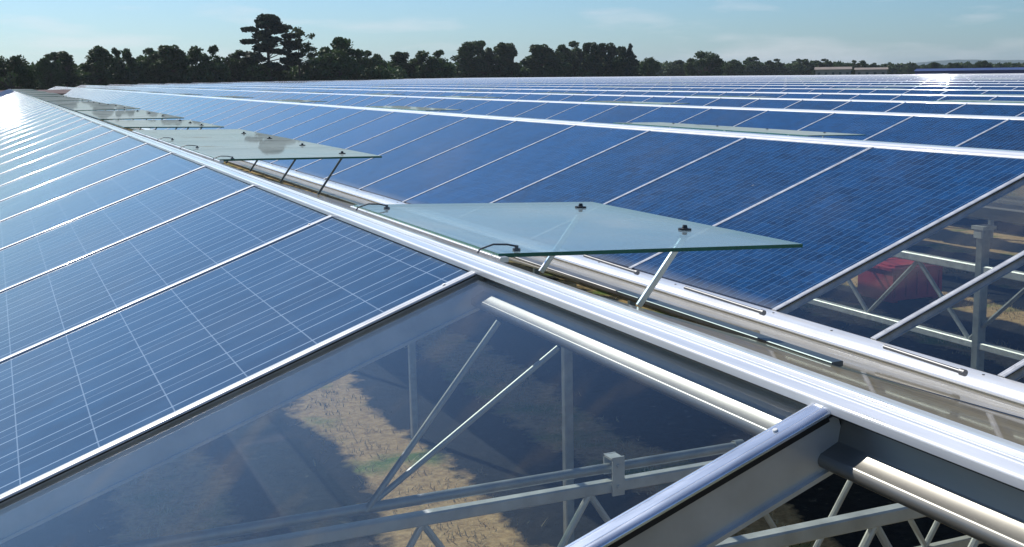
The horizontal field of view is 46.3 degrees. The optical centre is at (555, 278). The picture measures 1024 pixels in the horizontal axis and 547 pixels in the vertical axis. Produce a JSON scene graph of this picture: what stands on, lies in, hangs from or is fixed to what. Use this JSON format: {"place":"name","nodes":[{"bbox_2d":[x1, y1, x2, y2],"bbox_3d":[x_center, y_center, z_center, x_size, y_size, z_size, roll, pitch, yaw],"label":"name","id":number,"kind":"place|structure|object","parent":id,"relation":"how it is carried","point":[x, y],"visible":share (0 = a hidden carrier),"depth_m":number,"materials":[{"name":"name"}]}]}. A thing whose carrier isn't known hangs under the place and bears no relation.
{"place":"outdoors","nodes":[
{"label":"outdoors","id":0,"kind":"place"},
{"bbox_2d":[0,119,1023,546],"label":"floor","id":1,"kind":"structure","parent":0,"point":[264,467],"depth_m":14.18,"materials":[{"name":"soil"}]},
{"bbox_2d":[0,89,96,118],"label":"greenhouse","id":2,"kind":"structure","parent":1,"relation":"on","point":[62,91],"depth_m":106.64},
{"bbox_2d":[0,73,1023,546],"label":"greenhouse","id":3,"kind":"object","parent":1,"relation":"on","point":[806,405],"visible":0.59,"depth_m":2.69,"materials":[{"name":"glass"}]},
{"bbox_2d":[0,108,59,131],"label":"solar panel","id":4,"kind":"object","parent":3,"relation":"on","point":[29,119],"visible":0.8,"depth_m":15.00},
{"bbox_2d":[0,110,63,134],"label":"solar panel","id":5,"kind":"object","parent":3,"relation":"on","point":[31,122],"visible":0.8,"depth_m":14.11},
{"bbox_2d":[0,112,69,139],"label":"solar panel","id":6,"kind":"object","parent":3,"relation":"on","point":[33,125],"visible":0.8,"depth_m":13.21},
{"bbox_2d":[0,114,74,143],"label":"solar panel","id":7,"kind":"object","parent":3,"relation":"on","point":[36,128],"visible":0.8,"depth_m":12.31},
{"bbox_2d":[0,116,82,149],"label":"solar panel","id":8,"kind":"object","parent":3,"relation":"on","point":[38,132],"visible":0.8,"depth_m":11.41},
{"bbox_2d":[0,119,89,155],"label":"solar panel","id":9,"kind":"object","parent":3,"relation":"on","point":[42,137],"visible":0.8,"depth_m":10.51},
{"bbox_2d":[0,122,99,163],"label":"solar panel","id":10,"kind":"object","parent":3,"relation":"on","point":[47,142],"visible":0.8,"depth_m":9.61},
{"bbox_2d":[0,126,110,172],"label":"solar panel","id":11,"kind":"object","parent":3,"relation":"on","point":[48,150],"visible":0.8,"depth_m":8.71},
{"bbox_2d":[0,131,124,184],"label":"solar panel","id":12,"kind":"object","parent":3,"relation":"on","point":[55,158],"visible":0.8,"depth_m":7.80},
{"bbox_2d":[0,137,144,199],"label":"solar panel","id":13,"kind":"object","parent":3,"relation":"on","point":[12,188],"visible":0.8,"depth_m":6.90,"materials":[{"name":"glass"}]},
{"bbox_2d":[0,144,167,219],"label":"solar panel","id":14,"kind":"object","parent":3,"relation":"on","point":[59,187],"visible":0.8,"depth_m":6.00,"materials":[{"name":"glass"}]},
{"bbox_2d":[0,154,201,247],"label":"solar panel","id":15,"kind":"object","parent":3,"relation":"on","point":[36,220],"visible":0.8,"depth_m":5.09,"materials":[{"name":"glass"}]},
{"bbox_2d":[0,167,249,289],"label":"solar panel","id":16,"kind":"object","parent":3,"relation":"on","point":[71,240],"visible":0.8,"depth_m":4.18,"materials":[{"name":"glass"}]},
{"bbox_2d":[0,187,325,358],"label":"solar panel","id":17,"kind":"object","parent":3,"relation":"on","point":[65,298],"visible":0.8,"depth_m":3.26,"materials":[{"name":"glass"}]},
{"bbox_2d":[134,97,198,119],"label":"solar panel","id":18,"kind":"object","parent":3,"relation":"on","point":[175,104],"visible":0.64,"depth_m":45.20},
{"bbox_2d":[143,97,206,119],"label":"solar panel","id":19,"kind":"object","parent":3,"relation":"on","point":[183,105],"visible":0.64,"depth_m":43.42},
{"bbox_2d":[153,98,215,119],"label":"solar panel","id":20,"kind":"object","parent":3,"relation":"on","point":[197,104],"visible":0.64,"depth_m":41.66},
{"bbox_2d":[151,99,227,128],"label":"solar panel","id":21,"kind":"object","parent":3,"relation":"on","point":[201,107],"visible":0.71,"depth_m":39.82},
{"bbox_2d":[154,100,238,129],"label":"solar panel","id":22,"kind":"object","parent":3,"relation":"on","point":[207,110],"visible":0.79,"depth_m":37.99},
{"bbox_2d":[166,100,250,129],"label":"solar panel","id":23,"kind":"object","parent":3,"relation":"on","point":[219,111],"visible":0.64,"depth_m":36.23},
{"bbox_2d":[181,101,264,129],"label":"solar panel","id":24,"kind":"object","parent":3,"relation":"on","point":[229,113],"visible":0.64,"depth_m":34.44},
{"bbox_2d":[0,218,466,493],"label":"solar panel","id":25,"kind":"object","parent":3,"relation":"on","point":[72,395],"visible":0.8,"depth_m":2.33,"materials":[{"name":"glass"}]},
{"bbox_2d":[202,102,280,128],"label":"solar panel","id":26,"kind":"object","parent":3,"relation":"on","point":[245,114],"visible":0.64,"depth_m":32.66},
{"bbox_2d":[219,104,295,128],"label":"solar panel","id":27,"kind":"object","parent":3,"relation":"on","point":[258,116],"visible":0.64,"depth_m":30.89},
{"bbox_2d":[240,105,316,131],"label":"solar panel","id":28,"kind":"object","parent":3,"relation":"on","point":[275,118],"visible":0.64,"depth_m":29.11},
{"bbox_2d":[256,106,337,134],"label":"solar panel","id":29,"kind":"object","parent":3,"relation":"on","point":[300,118],"visible":0.64,"depth_m":27.31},
{"bbox_2d":[274,108,362,138],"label":"solar panel","id":30,"kind":"object","parent":3,"relation":"on","point":[316,123],"visible":0.64,"depth_m":25.51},
{"bbox_2d":[260,110,391,162],"bbox_3d":[-4.624,-2.827,23.592,2.429,0.901,1.961,-5,11,-24],"label":"solar panel","id":31,"kind":"object","parent":3,"relation":"on","point":[340,126],"visible":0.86,"depth_m":23.69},
{"bbox_2d":[271,112,426,170],"bbox_3d":[-3.779,-2.533,21.803,2.429,0.901,1.961,-5,11,-24],"label":"solar panel","id":32,"kind":"object","parent":3,"relation":"on","point":[364,132],"visible":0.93,"depth_m":21.80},
{"bbox_2d":[351,96,386,106],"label":"solar panel","id":33,"kind":"object","parent":3,"relation":"on","point":[368,101],"visible":0.36,"depth_m":44.89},
{"bbox_2d":[296,114,466,178],"bbox_3d":[-2.934,-2.239,20.015,2.429,0.901,1.961,-5,11,-24],"label":"solar panel","id":34,"kind":"object","parent":3,"relation":"on","point":[398,136],"visible":0.93,"depth_m":19.97,"materials":[{"name":"glass"}]},
{"bbox_2d":[368,97,404,107],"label":"solar panel","id":35,"kind":"object","parent":3,"relation":"on","point":[386,101],"visible":0.36,"depth_m":43.12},
{"bbox_2d":[387,97,421,108],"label":"solar panel","id":36,"kind":"object","parent":3,"relation":"on","point":[405,101],"visible":0.36,"depth_m":41.37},
{"bbox_2d":[325,117,513,188],"bbox_3d":[-2.089,-1.944,18.226,2.429,0.901,1.961,-5,11,-24],"label":"solar panel","id":37,"kind":"object","parent":3,"relation":"on","point":[370,171],"visible":1,"depth_m":18.16,"materials":[{"name":"glass"}]},
{"bbox_2d":[404,98,441,109],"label":"solar panel","id":38,"kind":"object","parent":3,"relation":"on","point":[424,102],"visible":0.36,"depth_m":39.56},
{"bbox_2d":[419,99,465,111],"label":"solar panel","id":39,"kind":"object","parent":3,"relation":"on","point":[444,103],"visible":0.36,"depth_m":37.72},
{"bbox_2d":[439,99,489,112],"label":"solar panel","id":40,"kind":"object","parent":3,"relation":"on","point":[465,105],"visible":0.36,"depth_m":35.85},
{"bbox_2d":[361,121,572,201],"bbox_3d":[-1.244,-1.650,16.437,2.429,0.901,1.961,-5,11,-24],"label":"solar panel","id":41,"kind":"object","parent":3,"relation":"on","point":[417,179],"visible":0.93,"depth_m":16.37,"materials":[{"name":"glass"}]},
{"bbox_2d":[463,100,516,114],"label":"solar panel","id":42,"kind":"object","parent":3,"relation":"on","point":[488,107],"visible":0.36,"depth_m":34.11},
{"bbox_2d":[488,101,546,116],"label":"solar panel","id":43,"kind":"object","parent":3,"relation":"on","point":[516,109],"visible":0.36,"depth_m":32.32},
{"bbox_2d":[405,125,645,203],"bbox_3d":[-0.399,-1.356,14.648,2.429,0.901,1.961,-5,11,-24],"label":"solar panel","id":44,"kind":"object","parent":3,"relation":"on","point":[511,173],"visible":0.79,"depth_m":14.64,"materials":[{"name":"glass"}]},
{"bbox_2d":[516,103,578,118],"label":"solar panel","id":45,"kind":"object","parent":3,"relation":"on","point":[546,110],"visible":0.36,"depth_m":30.52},
{"bbox_2d":[561,95,595,101],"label":"solar panel","id":46,"kind":"object","parent":3,"relation":"on","point":[578,98],"visible":0.36,"depth_m":43.40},
{"bbox_2d":[548,104,616,120],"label":"solar panel","id":47,"kind":"object","parent":3,"relation":"on","point":[581,112],"visible":0.36,"depth_m":28.75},
{"bbox_2d":[494,131,740,203],"bbox_3d":[0.446,-1.061,12.860,2.429,0.901,1.961,-5,11,-24],"label":"solar panel","id":48,"kind":"object","parent":3,"relation":"on","point":[621,169],"visible":0.64,"depth_m":12.93,"materials":[{"name":"glass"}]},
{"bbox_2d":[583,105,658,123],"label":"solar panel","id":49,"kind":"object","parent":3,"relation":"on","point":[621,114],"visible":0.36,"depth_m":26.95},
{"bbox_2d":[615,96,650,103],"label":"solar panel","id":50,"kind":"object","parent":3,"relation":"on","point":[633,98],"visible":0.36,"depth_m":39.92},
{"bbox_2d":[644,97,683,104],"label":"solar panel","id":51,"kind":"object","parent":3,"relation":"on","point":[665,99],"visible":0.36,"depth_m":38.04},
{"bbox_2d":[627,107,709,126],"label":"solar panel","id":52,"kind":"object","parent":3,"relation":"on","point":[671,114],"visible":0.36,"depth_m":25.20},
{"bbox_2d":[671,98,718,105],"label":"solar panel","id":53,"kind":"object","parent":3,"relation":"on","point":[698,101],"visible":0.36,"depth_m":36.18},
{"bbox_2d":[672,109,764,130],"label":"solar panel","id":54,"kind":"object","parent":3,"relation":"on","point":[725,117],"visible":0.36,"depth_m":23.40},
{"bbox_2d":[588,138,867,267],"bbox_3d":[1.290,-0.767,11.071,2.429,0.901,1.961,-5,11,-24],"label":"solar panel","id":55,"kind":"object","parent":3,"relation":"on","point":[725,183],"visible":0.71,"depth_m":11.07,"materials":[{"name":"glass"}]},
{"bbox_2d":[705,98,756,106],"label":"solar panel","id":56,"kind":"object","parent":3,"relation":"on","point":[724,102],"visible":0.36,"depth_m":34.46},
{"bbox_2d":[744,99,799,108],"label":"solar panel","id":57,"kind":"object","parent":3,"relation":"on","point":[767,103],"visible":0.36,"depth_m":32.70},
{"bbox_2d":[732,111,831,134],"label":"solar panel","id":58,"kind":"object","parent":3,"relation":"on","point":[785,120],"visible":0.36,"depth_m":21.60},
{"bbox_2d":[779,93,819,98],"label":"solar panel","id":59,"kind":"object","parent":3,"relation":"on","point":[804,96],"visible":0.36,"depth_m":41.91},
{"bbox_2d":[785,100,848,109],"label":"solar panel","id":60,"kind":"object","parent":3,"relation":"on","point":[816,105],"visible":0.36,"depth_m":30.89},
{"bbox_2d":[633,148,1023,309],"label":"solar panel","id":61,"kind":"object","parent":3,"relation":"on","point":[848,213],"visible":0.92,"depth_m":9.10,"materials":[{"name":"glass"}]},
{"bbox_2d":[813,94,858,98],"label":"solar panel","id":62,"kind":"object","parent":3,"relation":"on","point":[836,96],"visible":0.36,"depth_m":40.14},
{"bbox_2d":[791,113,910,139],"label":"solar panel","id":63,"kind":"object","parent":3,"relation":"on","point":[867,125],"visible":0.36,"depth_m":19.74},
{"bbox_2d":[834,101,902,111],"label":"solar panel","id":64,"kind":"object","parent":3,"relation":"on","point":[868,106],"visible":0.36,"depth_m":29.09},
{"bbox_2d":[852,95,898,99],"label":"solar panel","id":65,"kind":"object","parent":3,"relation":"on","point":[874,97],"visible":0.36,"depth_m":38.35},
{"bbox_2d":[893,95,943,100],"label":"solar panel","id":66,"kind":"object","parent":3,"relation":"on","point":[916,98],"visible":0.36,"depth_m":36.60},
{"bbox_2d":[887,103,963,113],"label":"solar panel","id":67,"kind":"object","parent":3,"relation":"on","point":[937,108],"visible":0.36,"depth_m":27.30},
{"bbox_2d":[866,116,1005,145],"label":"solar panel","id":68,"kind":"object","parent":3,"relation":"on","point":[945,131],"visible":0.36,"depth_m":17.98,"materials":[{"name":"glass"}]},
{"bbox_2d":[940,96,995,101],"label":"solar panel","id":69,"kind":"object","parent":3,"relation":"on","point":[967,97],"visible":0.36,"depth_m":34.80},
{"bbox_2d":[948,104,1023,115],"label":"solar panel","id":70,"kind":"object","parent":3,"relation":"on","point":[991,110],"visible":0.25,"depth_m":25.56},
{"bbox_2d":[958,120,1023,150],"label":"solar panel","id":71,"kind":"object","parent":3,"relation":"on","point":[1008,135],"visible":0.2,"depth_m":16.73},
{"bbox_2d":[89,267,1023,546],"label":"grass","id":72,"kind":"structure","parent":1,"relation":"on","point":[507,421],"depth_m":14.23,"materials":[{"name":"plant"}]},
{"bbox_2d":[857,257,942,302],"bbox_3d":[6.567,0.005,22.857,1.250,0.690,1.100,-5,11,-24],"label":"tarpaulin","id":73,"kind":"object","parent":1,"relation":"on","point":[877,281],"visible":0.69,"depth_m":22.46,"materials":[{"name":"fabric"}]},
{"bbox_2d":[0,0,1023,65],"label":"sky","id":74,"kind":"structure","parent":0,"point":[880,32],"materials":[{"name":"blue"}]},
{"bbox_2d":[814,67,851,74],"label":"farm building","id":75,"kind":"structure","parent":0,"point":[832,70],"depth_m":590.32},
{"bbox_2d":[854,67,887,74],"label":"farm building","id":76,"kind":"structure","parent":0,"point":[873,71],"depth_m":605.12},
{"bbox_2d":[894,60,1023,64],"bbox_3d":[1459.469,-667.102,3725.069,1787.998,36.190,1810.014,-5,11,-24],"label":"hills","id":77,"kind":"structure","parent":0,"point":[944,62],"depth_m":3707.13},
{"bbox_2d":[914,67,1023,74],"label":"warehouse","id":78,"kind":"structure","parent":0,"point":[973,70],"depth_m":473.13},
{"label":"ground","id":79,"kind":"structure","parent":0,"visible":0},
{"bbox_2d":[0,54,40,89],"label":"broadleaf tree","id":80,"kind":"object","parent":79,"relation":"on","point":[27,78],"visible":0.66,"depth_m":196.97,"materials":[{"name":"green plant"}]},
{"bbox_2d":[30,53,65,89],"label":"broadleaf tree","id":81,"kind":"object","parent":79,"relation":"on","point":[51,76],"visible":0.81,"depth_m":248.32,"materials":[{"name":"green plant"}]},
{"bbox_2d":[49,51,80,86],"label":"broadleaf tree","id":82,"kind":"object","parent":79,"relation":"on","point":[65,58],"visible":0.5,"depth_m":258.83,"materials":[{"name":"green plant"}]},
{"bbox_2d":[77,45,114,85],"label":"broadleaf tree","id":83,"kind":"object","parent":79,"relation":"on","point":[99,61],"visible":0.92,"depth_m":257.97,"materials":[{"name":"green plant"}]},
{"bbox_2d":[109,47,136,84],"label":"broadleaf tree","id":84,"kind":"object","parent":79,"relation":"on","point":[119,60],"visible":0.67,"depth_m":267.18,"materials":[{"name":"green plant"}]},
{"bbox_2d":[124,48,175,76],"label":"broadleaf tree","id":85,"kind":"object","parent":79,"relation":"on","point":[151,57],"visible":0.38,"depth_m":267.97,"materials":[{"name":"green plant"}]},
{"bbox_2d":[149,45,187,83],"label":"broadleaf tree","id":86,"kind":"object","parent":79,"relation":"on","point":[168,63],"visible":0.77,"depth_m":265.60,"materials":[{"name":"green plant"}]},
{"bbox_2d":[180,44,230,82],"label":"broadleaf tree","id":87,"kind":"object","parent":79,"relation":"on","point":[210,70],"visible":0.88,"depth_m":263.27,"materials":[{"name":"green plant"}]},
{"bbox_2d":[223,49,258,81],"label":"broadleaf tree","id":88,"kind":"object","parent":79,"relation":"on","point":[236,63],"visible":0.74,"depth_m":275.18,"materials":[{"name":"green plant"}]},
{"bbox_2d":[239,13,305,80],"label":"pine tree","id":89,"kind":"object","parent":79,"relation":"on","point":[270,24],"visible":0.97,"depth_m":275.21,"materials":[{"name":"green plant"}]},
{"bbox_2d":[282,26,317,75],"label":"pine tree","id":90,"kind":"object","parent":79,"relation":"on","point":[305,47],"visible":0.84,"depth_m":279.57,"materials":[{"name":"green plant"}]},
{"bbox_2d":[306,36,368,80],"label":"broadleaf tree","id":91,"kind":"object","parent":79,"relation":"on","point":[338,58],"visible":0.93,"depth_m":272.91,"materials":[{"name":"green plant"}]},
{"bbox_2d":[362,50,386,76],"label":"broadleaf tree","id":92,"kind":"object","parent":79,"relation":"on","point":[375,60],"visible":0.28,"depth_m":290.33,"materials":[{"name":"green plant"}]},
{"bbox_2d":[386,51,415,75],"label":"broadleaf tree","id":93,"kind":"object","parent":79,"relation":"on","point":[399,58],"visible":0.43,"depth_m":320.23,"materials":[{"name":"green plant"}]},
{"bbox_2d":[408,49,456,78],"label":"broadleaf tree","id":94,"kind":"object","parent":79,"relation":"on","point":[441,68],"visible":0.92,"depth_m":321.08,"materials":[{"name":"green plant"}]},
{"bbox_2d":[450,41,483,77],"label":"broadleaf tree","id":95,"kind":"object","parent":79,"relation":"on","point":[467,53],"visible":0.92,"depth_m":390.50,"materials":[{"name":"green plant"}]},
{"bbox_2d":[470,40,496,77],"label":"broadleaf tree","id":96,"kind":"object","parent":79,"relation":"on","point":[483,55],"visible":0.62,"depth_m":395.10,"materials":[{"name":"green plant"}]},
{"bbox_2d":[484,42,513,77],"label":"broadleaf tree","id":97,"kind":"object","parent":79,"relation":"on","point":[502,52],"visible":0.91,"depth_m":392.54,"materials":[{"name":"green plant"}]},
{"bbox_2d":[0,60,1023,89],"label":"woodland","id":98,"kind":"object","parent":79,"relation":"on","point":[378,72],"visible":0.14,"depth_m":282.48,"materials":[{"name":"green plant"}]},
{"bbox_2d":[503,42,520,77],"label":"broadleaf tree","id":99,"kind":"object","parent":79,"relation":"on","point":[516,67],"visible":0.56,"depth_m":396.66,"materials":[{"name":"green plant"}]},
{"bbox_2d":[520,44,555,76],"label":"broadleaf tree","id":100,"kind":"object","parent":79,"relation":"on","point":[533,61],"visible":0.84,"depth_m":390.79,"materials":[{"name":"green plant"}]},
{"bbox_2d":[536,51,571,76],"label":"broadleaf tree","id":101,"kind":"object","parent":79,"relation":"on","point":[561,66],"visible":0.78,"depth_m":391.16,"materials":[{"name":"green plant"}]},
{"bbox_2d":[555,41,584,76],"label":"broadleaf tree","id":102,"kind":"object","parent":79,"relation":"on","point":[573,57],"visible":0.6,"depth_m":398.85,"materials":[{"name":"green plant"}]},
{"bbox_2d":[581,42,605,76],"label":"broadleaf tree","id":103,"kind":"object","parent":79,"relation":"on","point":[591,54],"visible":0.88,"depth_m":396.17,"materials":[{"name":"green plant"}]},
{"bbox_2d":[597,42,617,76],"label":"broadleaf tree","id":104,"kind":"object","parent":79,"relation":"on","point":[609,49],"visible":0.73,"depth_m":400.32,"materials":[{"name":"green plant"}]},
{"bbox_2d":[611,46,631,76],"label":"broadleaf tree","id":105,"kind":"object","parent":79,"relation":"on","point":[620,60],"visible":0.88,"depth_m":396.37,"materials":[{"name":"green plant"}]},
{"bbox_2d":[620,43,643,76],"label":"conifer tree","id":106,"kind":"object","parent":79,"relation":"on","point":[632,70],"visible":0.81,"depth_m":396.55,"materials":[{"name":"green plant"}]},
{"bbox_2d":[640,57,660,76],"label":"broadleaf tree","id":107,"kind":"object","parent":79,"relation":"on","point":[649,62],"visible":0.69,"depth_m":410.98,"materials":[{"name":"green plant"}]},
{"bbox_2d":[663,60,686,75],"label":"broadleaf tree","id":108,"kind":"object","parent":79,"relation":"on","point":[675,68],"visible":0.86,"depth_m":585.06,"materials":[{"name":"green plant"}]},
{"bbox_2d":[682,50,724,75],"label":"broadleaf tree","id":109,"kind":"object","parent":79,"relation":"on","point":[710,64],"visible":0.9,"depth_m":457.68,"materials":[{"name":"green plant"}]},
{"bbox_2d":[721,59,744,75],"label":"broadleaf tree","id":110,"kind":"object","parent":79,"relation":"on","point":[734,67],"visible":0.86,"depth_m":544.77,"materials":[{"name":"green plant"}]},
{"bbox_2d":[742,56,764,75],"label":"broadleaf tree","id":111,"kind":"object","parent":79,"relation":"on","point":[753,67],"visible":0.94,"depth_m":628.89,"materials":[{"name":"green plant"}]},
{"bbox_2d":[763,58,788,74],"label":"broadleaf tree","id":112,"kind":"object","parent":79,"relation":"on","point":[773,67],"visible":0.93,"depth_m":626.94,"materials":[{"name":"green plant"}]},
{"bbox_2d":[787,58,815,74],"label":"broadleaf tree","id":113,"kind":"object","parent":79,"relation":"on","point":[798,68],"visible":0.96,"depth_m":625.36,"materials":[{"name":"green plant"}]},
{"bbox_2d":[849,60,869,74],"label":"broadleaf tree","id":114,"kind":"object","parent":79,"relation":"on","point":[862,63],"visible":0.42,"depth_m":619.17,"materials":[{"name":"green plant"}]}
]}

